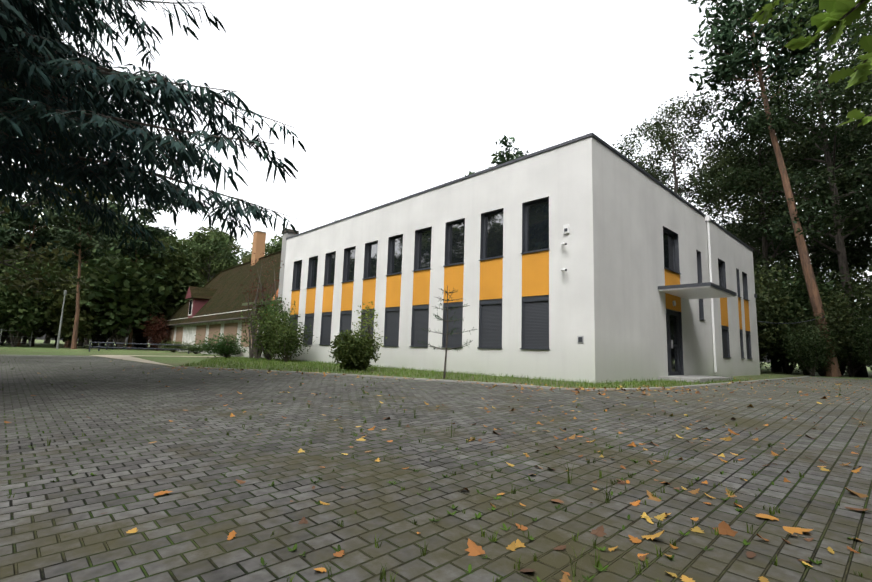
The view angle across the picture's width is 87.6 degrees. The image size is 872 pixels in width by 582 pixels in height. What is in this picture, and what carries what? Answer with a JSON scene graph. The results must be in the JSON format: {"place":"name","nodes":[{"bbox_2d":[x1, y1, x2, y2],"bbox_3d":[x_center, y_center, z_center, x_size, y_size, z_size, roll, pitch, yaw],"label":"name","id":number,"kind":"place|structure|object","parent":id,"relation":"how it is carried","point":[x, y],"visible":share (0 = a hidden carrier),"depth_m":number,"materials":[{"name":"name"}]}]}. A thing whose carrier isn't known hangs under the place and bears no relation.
{"place":"outdoors","nodes":[
{"label":"outdoors","id":0,"kind":"place"},
{"bbox_2d":[91,355,221,366],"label":"sand path","id":1,"kind":"structure","parent":0,"point":[127,357],"depth_m":20.44,"materials":[{"name":"beige sand"}]},
{"bbox_2d":[161,228,298,358],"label":"old house","id":2,"kind":"structure","parent":0,"point":[211,307],"depth_m":37.22,"materials":[{"name":"tile"}]},
{"bbox_2d":[0,354,871,581],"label":"paving","id":3,"kind":"structure","parent":0,"point":[62,529],"depth_m":3.56,"materials":[{"name":"grey stone"}]},
{"bbox_2d":[0,32,122,296],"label":"tree","id":4,"kind":"object","parent":3,"relation":"on","point":[36,283],"visible":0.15,"depth_m":16.54,"materials":[{"name":"green plant"}]},
{"bbox_2d":[0,0,306,253],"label":"fir","id":5,"kind":"object","parent":3,"relation":"on","point":[59,105],"visible":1,"depth_m":8.18,"materials":[{"name":"green plant"}]},
{"bbox_2d":[0,355,871,581],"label":"paving weeds","id":6,"kind":"object","parent":3,"relation":"on","point":[423,551],"visible":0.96,"depth_m":2.99,"materials":[{"name":"green plant"}]},
{"bbox_2d":[4,361,871,581],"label":"fallen leaves","id":7,"kind":"object","parent":3,"relation":"on","point":[474,549],"visible":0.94,"depth_m":3.25,"materials":[{"name":"orange plant"}]},
{"bbox_2d":[176,366,809,390],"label":"kerb stones","id":8,"kind":"object","parent":3,"relation":"on","point":[590,389],"visible":0.69,"depth_m":11.64,"materials":[{"name":"grey concrete"}]},
{"bbox_2d":[771,0,871,84],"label":"tree","id":9,"kind":"object","parent":3,"relation":"on","point":[857,32],"visible":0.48,"depth_m":15.28,"materials":[{"name":"green plant"}]},
{"bbox_2d":[0,339,871,390],"bbox_3d":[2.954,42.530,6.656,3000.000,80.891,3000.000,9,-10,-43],"label":"ground","id":10,"kind":"structure","parent":0,"point":[40,347],"depth_m":29.52,"materials":[{"name":"green plant"}]},
{"bbox_2d":[0,317,13,344],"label":"tree","id":11,"kind":"object","parent":10,"relation":"on","point":[4,336],"depth_m":47.35,"materials":[{"name":"green plant"}]},
{"bbox_2d":[0,202,20,255],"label":"tree","id":12,"kind":"object","parent":10,"relation":"on","point":[2,216],"visible":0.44,"depth_m":42.80,"materials":[{"name":"green plant"}]},
{"bbox_2d":[0,250,26,326],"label":"tree","id":13,"kind":"object","parent":10,"relation":"on","point":[7,257],"visible":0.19,"depth_m":42.78,"materials":[{"name":"green plant"}]},
{"bbox_2d":[1,194,52,334],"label":"tree","id":14,"kind":"object","parent":10,"relation":"on","point":[31,230],"visible":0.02,"depth_m":55.07,"materials":[{"name":"green plant"}]},
{"bbox_2d":[0,200,63,267],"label":"tree","id":15,"kind":"object","parent":10,"relation":"on","point":[18,247],"visible":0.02,"depth_m":52.80,"materials":[{"name":"green plant"}]},
{"bbox_2d":[0,255,64,346],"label":"tree","id":16,"kind":"object","parent":10,"relation":"on","point":[26,312],"visible":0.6,"depth_m":39.52,"materials":[{"name":"green plant"}]},
{"bbox_2d":[0,190,66,346],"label":"tree","id":17,"kind":"object","parent":10,"relation":"on","point":[18,221],"visible":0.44,"depth_m":43.82,"materials":[{"name":"green plant"}]},
{"bbox_2d":[1,258,70,346],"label":"understory","id":18,"kind":"object","parent":10,"relation":"on","point":[41,331],"visible":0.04,"depth_m":45.32,"materials":[{"name":"green plant"}]},
{"bbox_2d":[6,233,66,342],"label":"tree","id":19,"kind":"object","parent":10,"relation":"on","point":[8,339],"depth_m":70.11,"materials":[{"name":"green plant"}]},
{"bbox_2d":[21,245,70,343],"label":"tree","id":20,"kind":"object","parent":10,"relation":"on","point":[23,340],"depth_m":63.16,"materials":[{"name":"green plant"}]},
{"bbox_2d":[44,271,70,343],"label":"tree","id":21,"kind":"object","parent":10,"relation":"on","point":[47,341],"depth_m":82.72,"materials":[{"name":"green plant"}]},
{"bbox_2d":[45,269,71,346],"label":"tree","id":22,"kind":"object","parent":10,"relation":"on","point":[52,335],"visible":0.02,"depth_m":49.41,"materials":[{"name":"green plant"}]},
{"bbox_2d":[56,290,66,348],"bbox_3d":[-29.774,2.263,36.157,0.285,4.680,0.300,9,-10,-43],"label":"lamp post","id":23,"kind":"object","parent":10,"relation":"on","point":[59,332],"visible":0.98,"depth_m":36.11,"materials":[{"name":"grey metal"}]},
{"bbox_2d":[39,270,104,347],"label":"tree","id":24,"kind":"object","parent":10,"relation":"on","point":[86,319],"visible":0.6,"depth_m":41.39,"materials":[{"name":"green plant"}]},
{"bbox_2d":[0,329,146,348],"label":"wire fence","id":25,"kind":"object","parent":10,"relation":"on","point":[62,343],"visible":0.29,"depth_m":41.30,"materials":[{"name":"grey metal"}]},
{"bbox_2d":[62,268,89,344],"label":"tree","id":26,"kind":"object","parent":10,"relation":"on","point":[86,340],"depth_m":84.77,"materials":[{"name":"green plant"}]},
{"bbox_2d":[55,230,109,270],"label":"tree","id":27,"kind":"object","parent":10,"relation":"on","point":[69,263],"visible":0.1,"depth_m":53.33,"materials":[{"name":"green plant"}]},
{"bbox_2d":[44,201,124,345],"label":"tree","id":28,"kind":"object","parent":10,"relation":"on","point":[79,343],"visible":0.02,"depth_m":57.98,"materials":[{"name":"green plant"}]},
{"bbox_2d":[42,189,127,348],"bbox_3d":[-30.778,-2.359,39.004,6.773,14.543,5.316,0,-8,10],"label":"tree","id":29,"kind":"object","parent":10,"relation":"on","point":[81,245],"visible":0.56,"depth_m":38.97,"materials":[{"name":"green plant"}]},
{"bbox_2d":[60,262,123,345],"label":"tree","id":30,"kind":"object","parent":10,"relation":"on","point":[95,338],"visible":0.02,"depth_m":47.41,"materials":[{"name":"green plant"}]},
{"bbox_2d":[61,202,126,347],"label":"tree","id":31,"kind":"object","parent":10,"relation":"on","point":[73,258],"visible":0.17,"depth_m":47.05,"materials":[{"name":"green plant"}]},
{"bbox_2d":[72,265,124,345],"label":"tree","id":32,"kind":"object","parent":10,"relation":"on","point":[103,338],"visible":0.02,"depth_m":51.78,"materials":[{"name":"green plant"}]},
{"bbox_2d":[109,240,134,347],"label":"tree","id":33,"kind":"object","parent":10,"relation":"on","point":[124,270],"depth_m":62.49,"materials":[{"name":"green plant"}]},
{"bbox_2d":[72,246,171,348],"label":"tree","id":34,"kind":"object","parent":10,"relation":"on","point":[122,297],"visible":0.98,"depth_m":43.44,"materials":[{"name":"green plant"}]},
{"bbox_2d":[101,212,150,345],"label":"tree","id":35,"kind":"object","parent":10,"relation":"on","point":[110,340],"depth_m":76.33,"materials":[{"name":"green plant"}]},
{"bbox_2d":[126,321,150,347],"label":"tree","id":36,"kind":"object","parent":10,"relation":"on","point":[138,336],"depth_m":50.66,"materials":[{"name":"green plant"}]},
{"bbox_2d":[89,342,189,353],"bbox_3d":[-32.238,5.552,46.229,6.003,0.680,36.252,8,-10,-39],"label":"barrier rail","id":37,"kind":"object","parent":10,"relation":"on","point":[107,346],"visible":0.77,"depth_m":32.85,"materials":[{"name":"grey metal"}]},
{"bbox_2d":[102,197,177,349],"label":"tree","id":38,"kind":"object","parent":10,"relation":"on","point":[154,231],"visible":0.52,"depth_m":45.37,"materials":[{"name":"green plant"}]},
{"bbox_2d":[114,228,195,347],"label":"tree","id":39,"kind":"object","parent":10,"relation":"on","point":[168,239],"visible":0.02,"depth_m":52.54,"materials":[{"name":"green plant"}]},
{"bbox_2d":[139,313,171,350],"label":"bush","id":40,"kind":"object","parent":10,"relation":"on","point":[154,331],"depth_m":44.29,"materials":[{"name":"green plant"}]},
{"bbox_2d":[140,239,205,332],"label":"tree","id":41,"kind":"object","parent":10,"relation":"on","point":[180,281],"visible":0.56,"depth_m":48.34,"materials":[{"name":"green plant"}]},
{"bbox_2d":[159,340,191,351],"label":"bush","id":42,"kind":"object","parent":10,"relation":"on","point":[175,346],"visible":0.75,"depth_m":37.97,"materials":[{"name":"green plant"}]},
{"bbox_2d":[182,342,208,353],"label":"bush","id":43,"kind":"object","parent":10,"relation":"on","point":[193,349],"visible":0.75,"depth_m":33.60,"materials":[{"name":"green plant"}]},
{"bbox_2d":[182,231,243,284],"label":"tree","id":44,"kind":"object","parent":10,"relation":"on","point":[235,248],"visible":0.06,"depth_m":58.94,"materials":[{"name":"green plant"}]},
{"bbox_2d":[177,225,251,302],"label":"tree","id":45,"kind":"object","parent":10,"relation":"on","point":[206,247],"visible":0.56,"depth_m":52.70,"materials":[{"name":"green plant"}]},
{"bbox_2d":[182,224,250,264],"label":"tree","id":46,"kind":"object","parent":10,"relation":"on","point":[213,229],"depth_m":79.40,"materials":[{"name":"green plant"}]},
{"bbox_2d":[239,253,251,263],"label":"tree","id":47,"kind":"object","parent":10,"relation":"on","point":[247,258],"visible":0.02,"depth_m":66.76,"materials":[{"name":"green plant"}]},
{"bbox_2d":[248,238,281,255],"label":"tree","id":48,"kind":"object","parent":10,"relation":"on","point":[269,249],"visible":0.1,"depth_m":58.30,"materials":[{"name":"green plant"}]},
{"bbox_2d":[265,233,282,253],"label":"tree","id":49,"kind":"object","parent":10,"relation":"on","point":[279,237],"depth_m":70.84,"materials":[{"name":"green plant"}]},
{"bbox_2d":[465,134,528,175],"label":"tree","id":50,"kind":"object","parent":10,"relation":"on","point":[502,158],"visible":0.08,"depth_m":44.12,"materials":[{"name":"leaf"},{"name":"bark"}]},
{"bbox_2d":[278,133,759,382],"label":"building","id":51,"kind":"structure","parent":10,"relation":"on","point":[592,257],"depth_m":15.67,"materials":[{"name":"grey paint"}]},
{"bbox_2d":[631,156,692,203],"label":"tree","id":52,"kind":"object","parent":10,"relation":"on","point":[669,187],"visible":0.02,"depth_m":42.75,"materials":[{"name":"green plant"}]},
{"bbox_2d":[612,91,799,282],"bbox_3d":[19.371,-4.835,37.123,12.672,22.125,12.963,5,-8,-25],"label":"tree","id":53,"kind":"object","parent":10,"relation":"on","point":[673,136],"visible":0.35,"depth_m":35.85,"materials":[{"name":"green plant"}]},
{"bbox_2d":[721,216,783,276],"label":"tree","id":54,"kind":"object","parent":10,"relation":"on","point":[738,231],"depth_m":67.86,"materials":[{"name":"green plant"}]},
{"bbox_2d":[690,147,818,293],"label":"tree","id":55,"kind":"object","parent":10,"relation":"on","point":[780,201],"visible":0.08,"depth_m":44.56,"materials":[{"name":"green plant"}]},
{"bbox_2d":[688,0,845,376],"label":"tree","id":56,"kind":"object","parent":10,"relation":"on","point":[725,35],"visible":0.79,"depth_m":30.29,"materials":[{"name":"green plant"}]},
{"bbox_2d":[758,316,869,323],"bbox_3d":[31.486,1.623,29.939,28.892,2.333,0.243,4,-8,-19],"label":"overhead cable","id":57,"kind":"object","parent":56,"relation":"attached to","point":[795,322],"visible":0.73,"depth_m":25.89,"materials":[{"name":"grey plastic"}]},
{"bbox_2d":[759,283,790,369],"bbox_3d":[24.019,2.503,34.888,5.884,7.325,6.270,6,-9,-28],"label":"bush","id":58,"kind":"object","parent":10,"relation":"on","point":[764,359],"depth_m":33.49,"materials":[{"name":"green plant"}]},
{"bbox_2d":[680,82,870,371],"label":"tree","id":59,"kind":"object","parent":10,"relation":"on","point":[789,156],"visible":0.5,"depth_m":34.15,"materials":[{"name":"green plant"}]},
{"bbox_2d":[754,258,799,365],"bbox_3d":[20.096,1.727,29.956,5.872,7.310,6.257,0,-8,13],"label":"tree","id":60,"kind":"object","parent":10,"relation":"on","point":[765,305],"visible":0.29,"depth_m":28.18,"materials":[{"name":"green plant"}]},
{"bbox_2d":[766,349,790,372],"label":"bush","id":61,"kind":"object","parent":10,"relation":"on","point":[783,366],"visible":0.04,"depth_m":32.78,"materials":[{"name":"green plant"}]},
{"bbox_2d":[762,310,798,373],"bbox_3d":[24.142,2.856,31.217,4.402,5.617,4.161,-4,-9,35],"label":"bush","id":62,"kind":"object","parent":10,"relation":"on","point":[790,369],"visible":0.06,"depth_m":30.66,"materials":[{"name":"green plant"}]},
{"bbox_2d":[703,65,871,296],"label":"tree","id":63,"kind":"object","parent":10,"relation":"on","point":[812,192],"visible":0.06,"depth_m":41.09,"materials":[{"name":"green plant"}]},
{"bbox_2d":[710,0,871,376],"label":"tree","id":64,"kind":"object","parent":10,"relation":"on","point":[838,236],"visible":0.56,"depth_m":30.14,"materials":[{"name":"green plant"}]},
{"bbox_2d":[740,139,870,369],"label":"tree","id":65,"kind":"object","parent":10,"relation":"on","point":[795,247],"depth_m":51.45,"materials":[{"name":"green plant"}]},
{"bbox_2d":[756,266,859,374],"bbox_3d":[23.684,1.903,29.475,5.511,7.032,5.209,-2,-8,24],"label":"understory","id":66,"kind":"object","parent":10,"relation":"on","point":[801,297],"visible":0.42,"depth_m":28.75,"materials":[{"name":"green plant"}]},
{"bbox_2d":[780,322,839,375],"bbox_3d":[21.813,3.398,26.435,2.497,3.108,2.660,4,-8,-15],"label":"bush","id":67,"kind":"object","parent":10,"relation":"on","point":[808,350],"visible":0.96,"depth_m":26.16,"materials":[{"name":"green plant"}]},
{"bbox_2d":[776,287,861,375],"bbox_3d":[23.211,2.517,27.620,4.248,5.289,4.527,-3,-9,30],"label":"understory","id":68,"kind":"object","parent":10,"relation":"on","point":[832,319],"visible":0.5,"depth_m":26.59,"materials":[{"name":"green plant"}]},
{"bbox_2d":[774,16,871,292],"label":"tree","id":69,"kind":"object","parent":10,"relation":"on","point":[829,203],"visible":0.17,"depth_m":35.74,"materials":[{"name":"green plant"}]},
{"bbox_2d":[787,56,871,225],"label":"tree","id":70,"kind":"object","parent":10,"relation":"on","point":[841,138],"visible":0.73,"depth_m":29.02,"materials":[{"name":"green plant"}]},
{"bbox_2d":[806,111,871,290],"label":"tree","id":71,"kind":"object","parent":10,"relation":"on","point":[849,208],"depth_m":46.89,"materials":[{"name":"green plant"}]},
{"bbox_2d":[811,296,871,376],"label":"bush","id":72,"kind":"object","parent":10,"relation":"on","point":[850,369],"visible":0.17,"depth_m":27.35,"materials":[{"name":"green plant"}]},
{"bbox_2d":[821,263,871,375],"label":"tree","id":73,"kind":"object","parent":10,"relation":"on","point":[864,282],"visible":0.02,"depth_m":29.51,"materials":[{"name":"green plant"}]},
{"bbox_2d":[826,4,871,203],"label":"tree","id":74,"kind":"object","parent":10,"relation":"on","point":[850,159],"visible":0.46,"depth_m":30.54,"materials":[{"name":"green plant"}]},
{"bbox_2d":[847,314,871,367],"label":"bush","id":75,"kind":"object","parent":10,"relation":"on","point":[866,347],"visible":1,"depth_m":25.39,"materials":[{"name":"green plant"}]},
{"bbox_2d":[849,261,871,314],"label":"tree","id":76,"kind":"object","parent":10,"relation":"on","point":[866,293],"visible":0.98,"depth_m":26.36,"materials":[{"name":"green plant"}]},
{"bbox_2d":[856,286,871,333],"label":"tree","id":77,"kind":"object","parent":10,"relation":"on","point":[865,309],"visible":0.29,"depth_m":27.64,"materials":[{"name":"green plant"}]},
{"bbox_2d":[0,0,871,365],"label":"sky","id":78,"kind":"structure","parent":0,"point":[386,101],"materials":[{"name":"white"}]},
{"bbox_2d":[181,356,801,388],"bbox_3d":[2.918,3.262,18.457,33.728,0.001,17.648,1,-8,4],"label":"grass strip","id":79,"kind":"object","parent":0,"point":[754,377],"depth_m":13.96,"materials":[{"name":"green plant"}]},
{"bbox_2d":[190,331,249,357],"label":"shrub","id":80,"kind":"object","parent":79,"relation":"on","point":[223,347],"visible":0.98,"depth_m":24.88,"materials":[{"name":"green plant"}]},
{"bbox_2d":[238,283,265,357],"bbox_3d":[-10.518,1.635,26.392,2.089,4.531,1.589,-4,-10,39],"label":"creeper tree","id":81,"kind":"object","parent":79,"relation":"on","point":[251,354],"visible":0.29,"depth_m":26.36,"materials":[{"name":"green plant"}]},
{"bbox_2d":[239,253,283,357],"bbox_3d":[-9.443,0.709,24.872,2.612,6.041,1.986,9,-10,-43],"label":"creeper tree","id":82,"kind":"object","parent":79,"relation":"on","point":[254,331],"visible":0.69,"depth_m":24.54,"materials":[{"name":"green plant"}]},
{"bbox_2d":[240,303,305,359],"bbox_3d":[-8.216,2.019,22.704,3.139,2.954,2.707,9,-10,-43],"label":"shrub","id":83,"kind":"object","parent":79,"relation":"on","point":[264,336],"visible":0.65,"depth_m":22.52,"materials":[{"name":"green plant"}]},
{"bbox_2d":[253,294,296,359],"bbox_3d":[-8.516,1.828,24.074,2.166,3.692,1.883,2,-8,0],"label":"shrub","id":84,"kind":"object","parent":79,"relation":"on","point":[276,308],"visible":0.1,"depth_m":24.04,"materials":[{"name":"green plant"}]},
{"bbox_2d":[262,320,314,361],"bbox_3d":[-6.983,2.396,21.955,2.511,2.068,2.436,0,-8,10],"label":"shrub","id":85,"kind":"object","parent":79,"relation":"on","point":[285,343],"visible":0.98,"depth_m":21.67,"materials":[{"name":"green plant"}]},
{"bbox_2d":[329,330,380,370],"bbox_3d":[-2.803,1.946,15.037,1.731,1.399,1.623,9,-10,-43],"label":"bush","id":86,"kind":"object","parent":79,"relation":"on","point":[350,352],"visible":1,"depth_m":14.70,"materials":[{"name":"green plant"}]},
{"bbox_2d":[347,301,386,369],"bbox_3d":[-2.357,1.540,15.753,1.106,2.400,1.612,9,-10,-43],"label":"bush","id":87,"kind":"object","parent":79,"relation":"on","point":[366,315],"visible":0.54,"depth_m":15.80,"materials":[{"name":"green plant"}]},
{"bbox_2d":[417,286,476,378],"bbox_3d":[0.269,1.070,11.939,1.629,2.451,1.421,0,-8,13],"label":"pine sapling","id":88,"kind":"object","parent":79,"relation":"on","point":[447,334],"visible":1,"depth_m":11.91,"materials":[{"name":"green plant"}]},
{"bbox_2d":[750,0,871,127],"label":"branch","id":89,"kind":"object","parent":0,"point":[840,15],"visible":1,"depth_m":1.92,"materials":[{"name":"green plant"}]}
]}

